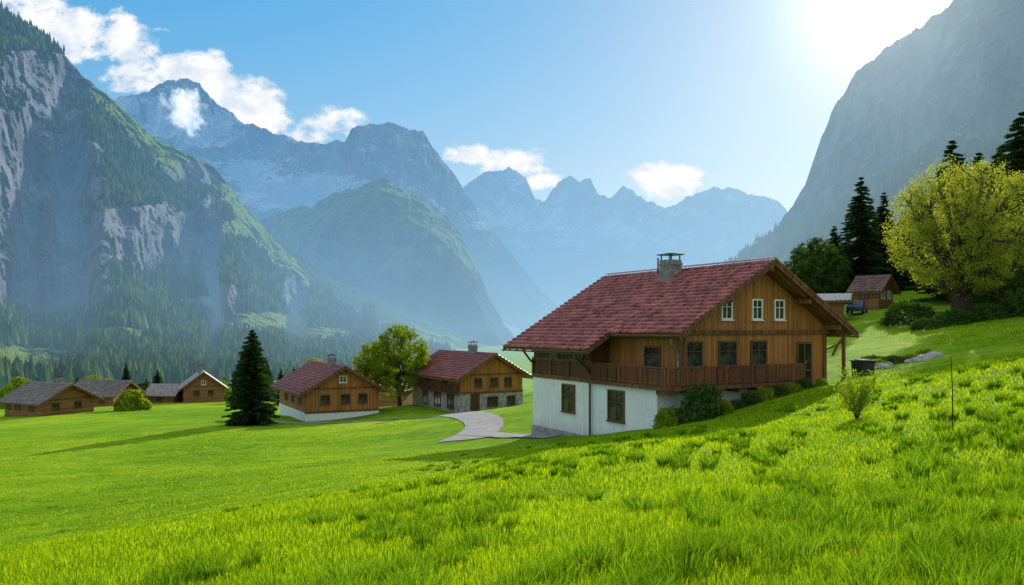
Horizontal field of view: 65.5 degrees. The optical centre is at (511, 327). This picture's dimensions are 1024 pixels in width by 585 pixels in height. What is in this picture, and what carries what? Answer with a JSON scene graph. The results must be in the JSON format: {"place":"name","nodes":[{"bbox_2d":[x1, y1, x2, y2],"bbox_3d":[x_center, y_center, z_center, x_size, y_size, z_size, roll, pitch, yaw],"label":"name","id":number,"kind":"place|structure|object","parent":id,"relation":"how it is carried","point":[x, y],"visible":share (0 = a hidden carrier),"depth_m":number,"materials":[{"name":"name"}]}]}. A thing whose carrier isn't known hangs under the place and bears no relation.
{"place":"outdoors","nodes":[
{"label":"outdoors","id":0,"kind":"place"},
{"bbox_2d":[0,27,488,365],"bbox_3d":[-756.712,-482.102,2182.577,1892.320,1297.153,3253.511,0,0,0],"label":"mountain","id":1,"kind":"structure","parent":0,"point":[48,178],"depth_m":1785.94,"materials":[{"name":"grey stone"}]},
{"bbox_2d":[0,0,454,388],"bbox_3d":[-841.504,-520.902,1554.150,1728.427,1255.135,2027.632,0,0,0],"label":"forest","id":2,"kind":"object","parent":1,"relation":"on","point":[176,343],"visible":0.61,"depth_m":1521.20,"materials":[{"name":"green plant"}]},
{"bbox_2d":[114,78,557,335],"bbox_3d":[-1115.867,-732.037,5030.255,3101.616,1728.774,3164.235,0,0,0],"label":"mountain","id":3,"kind":"structure","parent":0,"point":[264,172],"depth_m":4762.66,"materials":[{"name":"grey stone"}]},
{"bbox_2d":[259,177,515,345],"bbox_3d":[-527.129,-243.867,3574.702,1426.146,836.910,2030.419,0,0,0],"label":"mountain","id":4,"kind":"structure","parent":0,"point":[383,239],"depth_m":3064.07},
{"bbox_2d":[275,411,563,441],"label":"path","id":5,"kind":"structure","parent":0,"point":[481,424],"depth_m":61.74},
{"bbox_2d":[0,0,952,211],"label":"sky","id":6,"kind":"structure","parent":0,"point":[668,102],"materials":[{"name":"blue"}]},
{"bbox_2d":[0,285,1023,584],"bbox_3d":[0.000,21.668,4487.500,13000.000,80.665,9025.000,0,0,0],"label":"ground","id":7,"kind":"structure","parent":0,"point":[426,431],"depth_m":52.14,"materials":[{"name":"green plant"}]},
{"bbox_2d":[0,386,7,408],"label":"leafy tree","id":8,"kind":"object","parent":7,"relation":"on","point":[2,392],"visible":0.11,"depth_m":194.69,"materials":[{"name":"green plant"}]},
{"bbox_2d":[4,376,30,394],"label":"leafy tree","id":9,"kind":"object","parent":7,"relation":"on","point":[18,381],"visible":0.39,"depth_m":180.35,"materials":[{"name":"green plant"}]},
{"bbox_2d":[0,375,103,416],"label":"house","id":10,"kind":"structure","parent":7,"relation":"on","point":[58,396],"depth_m":122.63,"materials":[{"name":"brown wood"}]},
{"bbox_2d":[28,406,33,411],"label":"window","id":11,"kind":"structure","parent":10,"relation":"in","point":[30,408],"depth_m":120.42,"materials":[{"name":"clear glass"}]},
{"bbox_2d":[52,403,59,410],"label":"window","id":12,"kind":"structure","parent":10,"relation":"in","point":[55,406],"depth_m":121.16,"materials":[{"name":"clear glass"}]},
{"bbox_2d":[74,401,81,408],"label":"window","id":13,"kind":"structure","parent":10,"relation":"in","point":[77,404],"depth_m":124.27,"materials":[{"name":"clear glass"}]},
{"bbox_2d":[84,375,99,379],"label":"leafy tree","id":14,"kind":"object","parent":7,"relation":"on","point":[93,377],"visible":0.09,"depth_m":187.62,"materials":[{"name":"green plant"}]},
{"bbox_2d":[74,380,145,406],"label":"house","id":15,"kind":"structure","parent":7,"relation":"on","point":[109,391],"depth_m":150.36,"materials":[{"name":"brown wood"}]},
{"bbox_2d":[121,363,130,379],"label":"spruce tree","id":16,"kind":"object","parent":7,"relation":"on","point":[125,375],"visible":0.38,"depth_m":173.99,"materials":[{"name":"green plant"}]},
{"bbox_2d":[113,389,153,410],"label":"bush","id":17,"kind":"object","parent":7,"relation":"on","point":[131,400],"visible":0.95,"depth_m":126.65,"materials":[{"name":"green plant"}]},
{"bbox_2d":[137,381,151,390],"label":"leafy tree","id":18,"kind":"object","parent":7,"relation":"on","point":[146,384],"visible":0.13,"depth_m":193.37,"materials":[{"name":"green plant"}]},
{"bbox_2d":[152,369,163,383],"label":"spruce tree","id":19,"kind":"object","parent":7,"relation":"on","point":[156,378],"visible":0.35,"depth_m":198.13,"materials":[{"name":"green plant"}]},
{"bbox_2d":[143,384,182,402],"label":"house","id":20,"kind":"structure","parent":7,"relation":"on","point":[163,393],"depth_m":157.81,"materials":[{"name":"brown wood"}]},
{"bbox_2d":[178,365,227,402],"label":"house","id":21,"kind":"structure","parent":7,"relation":"on","point":[201,385],"depth_m":155.05,"materials":[{"name":"brown wood"}]},
{"bbox_2d":[194,390,199,395],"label":"window","id":22,"kind":"structure","parent":21,"relation":"in","point":[196,392],"depth_m":154.45,"materials":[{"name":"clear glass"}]},
{"bbox_2d":[208,390,213,395],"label":"window","id":23,"kind":"structure","parent":21,"relation":"in","point":[210,392],"depth_m":155.49,"materials":[{"name":"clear glass"}]},
{"bbox_2d":[219,379,231,400],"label":"leafy tree","id":24,"kind":"object","parent":7,"relation":"on","point":[226,394],"visible":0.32,"depth_m":201.57,"materials":[{"name":"green plant"}]},
{"bbox_2d":[221,330,280,426],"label":"spruce tree","id":25,"kind":"object","parent":7,"relation":"on","point":[249,392],"visible":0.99,"depth_m":81.15,"materials":[{"name":"green plant"}]},
{"bbox_2d":[260,373,274,400],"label":"leafy tree","id":26,"kind":"object","parent":7,"relation":"on","point":[266,375],"visible":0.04,"depth_m":150.91,"materials":[{"name":"green plant"}]},
{"bbox_2d":[264,361,276,399],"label":"spruce tree","id":27,"kind":"object","parent":7,"relation":"on","point":[270,374],"visible":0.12,"depth_m":162.41,"materials":[{"name":"green plant"}]},
{"bbox_2d":[273,370,283,404],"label":"spruce tree","id":28,"kind":"object","parent":7,"relation":"on","point":[280,376],"visible":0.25,"depth_m":137.46,"materials":[{"name":"green plant"}]},
{"bbox_2d":[301,358,325,365],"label":"leafy tree","id":29,"kind":"object","parent":7,"relation":"on","point":[317,359],"visible":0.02,"depth_m":141.65,"materials":[{"name":"green plant"}]},
{"bbox_2d":[270,354,390,420],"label":"house","id":30,"kind":"structure","parent":7,"relation":"on","point":[329,389],"depth_m":89.92,"materials":[{"name":"white paint"}]},
{"bbox_2d":[320,394,330,404],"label":"window","id":31,"kind":"structure","parent":30,"relation":"in","point":[324,399],"depth_m":88.49,"materials":[{"name":"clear glass"}]},
{"bbox_2d":[339,376,346,382],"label":"window","id":32,"kind":"structure","parent":30,"relation":"in","point":[342,379],"depth_m":89.44,"materials":[{"name":"clear glass"}]},
{"bbox_2d":[341,394,350,403],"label":"window","id":33,"kind":"structure","parent":30,"relation":"in","point":[345,398],"depth_m":89.58,"materials":[{"name":"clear glass"}]},
{"bbox_2d":[358,393,367,403],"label":"window","id":34,"kind":"structure","parent":30,"relation":"in","point":[362,397],"depth_m":90.54,"materials":[{"name":"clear glass"}]},
{"bbox_2d":[352,339,393,399],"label":"leafy tree","id":35,"kind":"object","parent":7,"relation":"on","point":[365,369],"visible":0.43,"depth_m":97.38,"materials":[{"name":"green plant"}]},
{"bbox_2d":[378,366,411,406],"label":"house","id":36,"kind":"structure","parent":7,"relation":"on","point":[387,400],"depth_m":127.53,"materials":[{"name":"brown wood"}]},
{"bbox_2d":[370,324,430,405],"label":"leafy tree","id":37,"kind":"object","parent":7,"relation":"on","point":[393,360],"visible":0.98,"depth_m":95.78,"materials":[{"name":"green plant"}]},
{"bbox_2d":[404,341,532,412],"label":"house","id":38,"kind":"structure","parent":7,"relation":"on","point":[469,380],"depth_m":89.65,"materials":[{"name":"brown wood"}]},
{"bbox_2d":[422,389,427,403],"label":"window","id":39,"kind":"structure","parent":38,"relation":"in","point":[424,392],"depth_m":95.17,"materials":[{"name":"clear glass"}]},
{"bbox_2d":[433,391,440,406],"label":"window","id":40,"kind":"structure","parent":38,"relation":"in","point":[437,395],"depth_m":92.19,"materials":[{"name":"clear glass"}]},
{"bbox_2d":[447,393,453,409],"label":"window","id":41,"kind":"structure","parent":38,"relation":"in","point":[450,397],"depth_m":89.16,"materials":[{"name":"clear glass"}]},
{"bbox_2d":[470,394,479,410],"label":"door","id":42,"kind":"structure","parent":38,"relation":"in","point":[474,398],"depth_m":87.85,"materials":[{"name":"brown wood"}]},
{"bbox_2d":[474,378,482,387],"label":"window","id":43,"kind":"structure","parent":38,"relation":"in","point":[477,381],"depth_m":88.04,"materials":[{"name":"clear glass"}]},
{"bbox_2d":[487,396,497,406],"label":"window","id":44,"kind":"structure","parent":38,"relation":"in","point":[491,400],"depth_m":88.90,"materials":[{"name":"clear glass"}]},
{"bbox_2d":[490,377,497,387],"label":"window","id":45,"kind":"structure","parent":38,"relation":"in","point":[493,380],"depth_m":89.05,"materials":[{"name":"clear glass"}]},
{"bbox_2d":[504,377,512,386],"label":"window","id":46,"kind":"structure","parent":38,"relation":"in","point":[507,380],"depth_m":89.95,"materials":[{"name":"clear glass"}]},
{"bbox_2d":[507,395,515,405],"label":"window","id":47,"kind":"structure","parent":38,"relation":"in","point":[511,399],"depth_m":90.12,"materials":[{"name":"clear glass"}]},
{"bbox_2d":[652,406,682,428],"bbox_3d":[7.892,4.535,40.086,1.762,1.270,1.652,0,0,34],"label":"bush","id":48,"kind":"object","parent":7,"relation":"on","point":[669,413],"visible":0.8,"depth_m":39.81,"materials":[{"name":"green plant"}]},
{"bbox_2d":[501,253,858,435],"bbox_3d":[9.788,1.415,49.337,15.210,11.970,15.960,0,0,-29],"label":"chalet","id":49,"kind":"object","parent":7,"relation":"on","point":[620,352],"visible":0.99,"depth_m":44.75,"materials":[{"name":"white paint"}]},
{"bbox_2d":[546,351,558,357],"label":"window","id":50,"kind":"structure","parent":49,"relation":"in","point":[548,355],"depth_m":49.64,"materials":[{"name":"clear glass"}]},
{"bbox_2d":[560,383,575,413],"bbox_3d":[3.361,4.280,47.981,0.160,1.740,1.530,0,0,-29],"label":"window","id":51,"kind":"structure","parent":49,"relation":"in","point":[567,390],"depth_m":47.98,"materials":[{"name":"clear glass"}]},
{"bbox_2d":[570,352,583,359],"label":"window","id":52,"kind":"structure","parent":49,"relation":"in","point":[572,356],"depth_m":47.46,"materials":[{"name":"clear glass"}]},
{"bbox_2d":[605,389,625,423],"bbox_3d":[5.681,4.330,43.779,0.160,1.790,1.630,0,0,-29],"label":"window","id":53,"kind":"structure","parent":49,"relation":"in","point":[615,398],"depth_m":43.77,"materials":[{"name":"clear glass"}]},
{"bbox_2d":[644,346,661,372],"bbox_3d":[7.585,1.730,43.234,0.160,1.440,1.480,0,0,-29],"label":"window","id":54,"kind":"structure","parent":49,"relation":"in","point":[652,354],"depth_m":43.22,"materials":[{"name":"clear glass"}]},
{"bbox_2d":[687,341,702,368],"bbox_3d":[9.500,1.430,41.683,1.430,1.440,0.160,0,0,-29],"label":"window","id":55,"kind":"structure","parent":49,"relation":"in","point":[694,348],"depth_m":41.78,"materials":[{"name":"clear glass"}]},
{"bbox_2d":[720,302,734,320],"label":"window","id":56,"kind":"structure","parent":49,"relation":"in","point":[727,310],"depth_m":42.89,"materials":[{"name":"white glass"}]},
{"bbox_2d":[717,341,737,367],"bbox_3d":[11.646,1.430,42.871,1.430,1.440,0.160,0,0,-29],"label":"window","id":57,"kind":"structure","parent":49,"relation":"in","point":[727,350],"depth_m":42.89,"materials":[{"name":"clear glass"}]},
{"bbox_2d":[751,299,764,320],"bbox_3d":[13.554,-0.970,43.924,0.900,1.220,0.160,0,0,-29],"label":"window","id":58,"kind":"structure","parent":49,"relation":"in","point":[756,304],"depth_m":43.94,"materials":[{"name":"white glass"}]},
{"bbox_2d":[750,340,767,366],"bbox_3d":[13.658,1.430,43.978,1.330,1.440,0.160,0,0,-29],"label":"window","id":59,"kind":"structure","parent":49,"relation":"in","point":[758,348],"depth_m":44.00,"materials":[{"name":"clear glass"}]},
{"bbox_2d":[773,299,786,320],"bbox_3d":[15.050,-0.970,44.747,0.900,1.220,0.160,0,0,-29],"label":"window","id":60,"kind":"structure","parent":49,"relation":"in","point":[779,304],"depth_m":44.77,"materials":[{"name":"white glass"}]},
{"bbox_2d":[796,342,811,380],"bbox_3d":[16.801,1.990,45.733,1.200,2.320,0.117,0,0,-29],"label":"door","id":61,"kind":"structure","parent":49,"relation":"in","point":[803,349],"depth_m":45.81,"materials":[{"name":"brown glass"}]},
{"bbox_2d":[676,379,723,423],"bbox_3d":[9.417,3.710,39.807,2.348,2.280,3.005,0,0,31],"label":"bush","id":62,"kind":"object","parent":7,"relation":"on","point":[708,400],"visible":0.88,"depth_m":39.23,"materials":[{"name":"green plant"}]},
{"bbox_2d":[710,399,734,414],"bbox_3d":[10.791,4.085,40.532,1.445,0.924,1.542,0,0,-22],"label":"bush","id":63,"kind":"object","parent":7,"relation":"on","point":[726,409],"visible":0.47,"depth_m":40.10,"materials":[{"name":"green plant"}]},
{"bbox_2d":[728,399,745,409],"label":"bush","id":64,"kind":"object","parent":7,"relation":"on","point":[738,404],"visible":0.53,"depth_m":40.89,"materials":[{"name":"green plant"}]},
{"bbox_2d":[739,390,763,406],"bbox_3d":[12.446,3.703,41.448,1.221,0.936,1.563,0,0,43],"label":"bush","id":65,"kind":"object","parent":7,"relation":"on","point":[751,398],"visible":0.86,"depth_m":41.18,"materials":[{"name":"green plant"}]},
{"bbox_2d":[754,385,776,401],"bbox_3d":[13.259,3.543,42.048,1.542,0.981,1.445,0,0,-14],"label":"bush","id":66,"kind":"object","parent":7,"relation":"on","point":[768,393],"visible":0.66,"depth_m":41.69,"materials":[{"name":"green plant"}]},
{"bbox_2d":[769,384,789,397],"bbox_3d":[14.188,3.400,42.403,1.442,0.819,1.127,0,0,2],"label":"bush","id":67,"kind":"object","parent":7,"relation":"on","point":[780,391],"visible":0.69,"depth_m":42.15,"materials":[{"name":"green plant"}]},
{"bbox_2d":[783,382,802,393],"bbox_3d":[15.116,3.284,42.829,1.211,0.693,1.135,0,0,17],"label":"bush","id":68,"kind":"object","parent":7,"relation":"on","point":[791,387],"visible":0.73,"depth_m":42.60,"materials":[{"name":"green plant"}]},
{"bbox_2d":[785,255,817,282],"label":"leafy tree","id":69,"kind":"object","parent":7,"relation":"on","point":[795,260],"visible":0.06,"depth_m":114.46,"materials":[{"name":"green plant"}]},
{"bbox_2d":[796,378,813,389],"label":"bush","id":70,"kind":"object","parent":7,"relation":"on","point":[805,383],"visible":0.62,"depth_m":43.18,"materials":[{"name":"green plant"}]},
{"bbox_2d":[784,237,849,293],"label":"leafy tree","id":71,"kind":"object","parent":7,"relation":"on","point":[830,255],"visible":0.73,"depth_m":106.36,"materials":[{"name":"green plant"}]},
{"bbox_2d":[814,378,827,386],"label":"bush","id":72,"kind":"object","parent":7,"relation":"on","point":[820,381],"visible":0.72,"depth_m":43.31,"materials":[{"name":"green plant"}]},
{"bbox_2d":[805,248,853,293],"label":"leafy tree","id":73,"kind":"object","parent":7,"relation":"on","point":[847,272],"visible":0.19,"depth_m":110.27,"materials":[{"name":"green plant"}]},
{"bbox_2d":[817,293,852,317],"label":"house","id":74,"kind":"structure","parent":7,"relation":"on","point":[836,302],"depth_m":84.14,"materials":[{"name":"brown wood"}]},
{"bbox_2d":[826,226,853,290],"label":"spruce tree","id":75,"kind":"object","parent":7,"relation":"on","point":[833,233],"visible":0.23,"depth_m":124.77,"materials":[{"name":"green plant"}]},
{"bbox_2d":[841,233,854,260],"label":"spruce tree","id":76,"kind":"object","parent":7,"relation":"on","point":[850,240],"visible":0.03,"depth_m":127.64,"materials":[{"name":"green plant"}]},
{"bbox_2d":[846,301,867,313],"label":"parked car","id":77,"kind":"object","parent":7,"relation":"on","point":[861,306],"visible":0.86,"depth_m":88.99,"materials":[{"name":"blue paint"}]},
{"bbox_2d":[833,361,886,419],"bbox_3d":[10.433,1.954,23.921,1.374,1.843,1.187,0,0,0],"label":"sapling","id":78,"kind":"object","parent":7,"relation":"on","point":[859,402],"visible":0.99,"depth_m":23.86,"materials":[{"name":"green plant"}]},
{"bbox_2d":[850,359,875,375],"bbox_3d":[20.337,2.322,46.160,1.120,0.970,0.920,0,0,-29],"label":"garden bin","id":79,"kind":"object","parent":7,"relation":"on","point":[860,365],"visible":0.93,"depth_m":45.83,"materials":[{"name":"plastic"}]},
{"bbox_2d":[834,177,893,292],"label":"spruce tree","id":80,"kind":"object","parent":7,"relation":"on","point":[863,234],"visible":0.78,"depth_m":111.22,"materials":[{"name":"green plant"}]},
{"bbox_2d":[861,354,882,359],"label":"bush","id":81,"kind":"object","parent":7,"relation":"on","point":[872,357],"visible":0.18,"depth_m":51.28,"materials":[{"name":"green plant"}]},
{"bbox_2d":[846,274,900,309],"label":"house","id":82,"kind":"structure","parent":7,"relation":"on","point":[875,292],"depth_m":94.88,"materials":[{"name":"brown wood"}]},
{"bbox_2d":[859,293,868,298],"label":"window","id":83,"kind":"structure","parent":82,"relation":"in","point":[861,296],"depth_m":94.86,"materials":[{"name":"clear glass"}]},
{"bbox_2d":[873,358,889,364],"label":"bush","id":84,"kind":"object","parent":7,"relation":"on","point":[880,360],"visible":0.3,"depth_m":48.75,"materials":[{"name":"green plant"}]},
{"bbox_2d":[880,364,891,368],"bbox_3d":[22.527,2.399,47.893,0.726,0.425,0.637,0,0,-41],"label":"boulder","id":85,"kind":"object","parent":7,"relation":"on","point":[883,366],"visible":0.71,"depth_m":47.66,"materials":[{"name":"grey stone"}]},
{"bbox_2d":[869,193,912,290],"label":"spruce tree","id":86,"kind":"object","parent":7,"relation":"on","point":[882,213],"visible":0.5,"depth_m":117.26,"materials":[{"name":"green plant"}]},
{"bbox_2d":[880,355,907,363],"bbox_3d":[23.990,2.022,49.977,1.691,0.702,2.164,0,0,-33],"label":"bush","id":87,"kind":"object","parent":7,"relation":"on","point":[893,359],"visible":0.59,"depth_m":49.74,"materials":[{"name":"green plant"}]},
{"bbox_2d":[888,210,919,287],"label":"spruce tree","id":88,"kind":"object","parent":7,"relation":"on","point":[902,242],"visible":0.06,"depth_m":121.76,"materials":[{"name":"green plant"}]},
{"bbox_2d":[875,299,936,325],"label":"bush","id":89,"kind":"object","parent":7,"relation":"on","point":[908,309],"visible":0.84,"depth_m":71.98,"materials":[{"name":"green plant"}]},
{"bbox_2d":[903,353,919,358],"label":"bush","id":90,"kind":"object","parent":7,"relation":"on","point":[910,355],"visible":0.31,"depth_m":49.97,"materials":[{"name":"green plant"}]},
{"bbox_2d":[910,357,922,361],"bbox_3d":[24.690,2.022,48.702,0.705,0.454,0.575,0,0,-22],"label":"boulder","id":91,"kind":"object","parent":7,"relation":"on","point":[916,359],"visible":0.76,"depth_m":48.53,"materials":[{"name":"grey stone"}]},
{"bbox_2d":[896,191,937,290],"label":"spruce tree","id":92,"kind":"object","parent":7,"relation":"on","point":[911,281],"visible":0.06,"depth_m":117.65,"materials":[{"name":"green plant"}]},
{"bbox_2d":[915,348,932,353],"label":"bush","id":93,"kind":"object","parent":7,"relation":"on","point":[924,351],"visible":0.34,"depth_m":50.80,"materials":[{"name":"green plant"}]},
{"bbox_2d":[917,354,930,359],"bbox_3d":[25.440,1.914,49.249,0.745,0.524,0.922,0,0,-16],"label":"boulder","id":94,"kind":"object","parent":7,"relation":"on","point":[924,357],"visible":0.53,"depth_m":48.98,"materials":[{"name":"grey stone"}]},
{"bbox_2d":[907,316,949,329],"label":"bush","id":95,"kind":"object","parent":7,"relation":"on","point":[922,323],"visible":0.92,"depth_m":65.36,"materials":[{"name":"green plant"}]},
{"bbox_2d":[926,351,941,355],"bbox_3d":[26.430,1.789,49.929,0.958,0.617,0.782,0,0,-14],"label":"boulder","id":96,"kind":"object","parent":7,"relation":"on","point":[938,353],"visible":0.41,"depth_m":49.80,"materials":[{"name":"grey stone"}]},
{"bbox_2d":[903,140,983,301],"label":"spruce tree","id":97,"kind":"object","parent":7,"relation":"on","point":[929,290],"visible":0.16,"depth_m":94.93,"materials":[{"name":"green plant"}]},
{"bbox_2d":[878,153,1023,317],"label":"leafy tree","id":98,"kind":"object","parent":7,"relation":"on","point":[970,259],"visible":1,"depth_m":68.22,"materials":[{"name":"green plant"}]},
{"bbox_2d":[950,357,952,429],"bbox_3d":[9.941,1.644,18.000,0.058,1.950,0.026,0,0,0],"label":"stake","id":99,"kind":"object","parent":7,"relation":"on","point":[952,393],"visible":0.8,"depth_m":17.99,"materials":[{"name":"brown wood"}]},
{"bbox_2d":[932,308,978,324],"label":"bush","id":100,"kind":"object","parent":7,"relation":"on","point":[962,316],"visible":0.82,"depth_m":65.51,"materials":[{"name":"green plant"}]},
{"bbox_2d":[969,152,990,190],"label":"spruce tree","id":101,"kind":"object","parent":7,"relation":"on","point":[977,158],"visible":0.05,"depth_m":103.91,"materials":[{"name":"green plant"}]},
{"bbox_2d":[963,301,1014,320],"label":"bush","id":102,"kind":"object","parent":7,"relation":"on","point":[993,311],"visible":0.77,"depth_m":65.73,"materials":[{"name":"green plant"}]},
{"bbox_2d":[970,148,1018,298],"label":"spruce tree","id":103,"kind":"object","parent":7,"relation":"on","point":[996,155],"visible":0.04,"depth_m":92.01,"materials":[{"name":"green plant"}]},
{"bbox_2d":[969,111,1023,302],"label":"spruce tree","id":104,"kind":"object","parent":7,"relation":"on","point":[1015,158],"visible":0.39,"depth_m":83.88,"materials":[{"name":"green plant"}]},
{"bbox_2d":[970,273,1023,315],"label":"bush","id":105,"kind":"object","parent":7,"relation":"on","point":[996,296],"visible":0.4,"depth_m":70.06,"materials":[{"name":"green plant"}]},
{"bbox_2d":[999,287,1023,315],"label":"bush","id":106,"kind":"object","parent":7,"relation":"on","point":[1015,302],"visible":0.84,"depth_m":65.25,"materials":[{"name":"green plant"}]},
{"bbox_2d":[1005,253,1023,290],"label":"bush","id":107,"kind":"object","parent":7,"relation":"on","point":[1019,273],"visible":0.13,"depth_m":74.81,"materials":[{"name":"green plant"}]},
{"bbox_2d":[463,167,786,334],"bbox_3d":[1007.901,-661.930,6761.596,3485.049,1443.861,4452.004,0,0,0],"label":"mountain","id":108,"kind":"structure","parent":0,"point":[569,237],"depth_m":6530.35,"materials":[{"name":"stone"}]},
{"bbox_2d":[743,0,1023,261],"bbox_3d":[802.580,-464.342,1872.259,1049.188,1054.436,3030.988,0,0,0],"label":"mountain","id":109,"kind":"structure","parent":0,"point":[954,70],"depth_m":1993.68,"materials":[{"name":"grey stone"}]},
{"bbox_2d":[715,104,1023,268],"bbox_3d":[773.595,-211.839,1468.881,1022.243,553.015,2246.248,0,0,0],"label":"forest","id":110,"kind":"object","parent":109,"relation":"on","point":[892,182],"visible":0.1,"depth_m":1921.98,"materials":[{"name":"green plant"}]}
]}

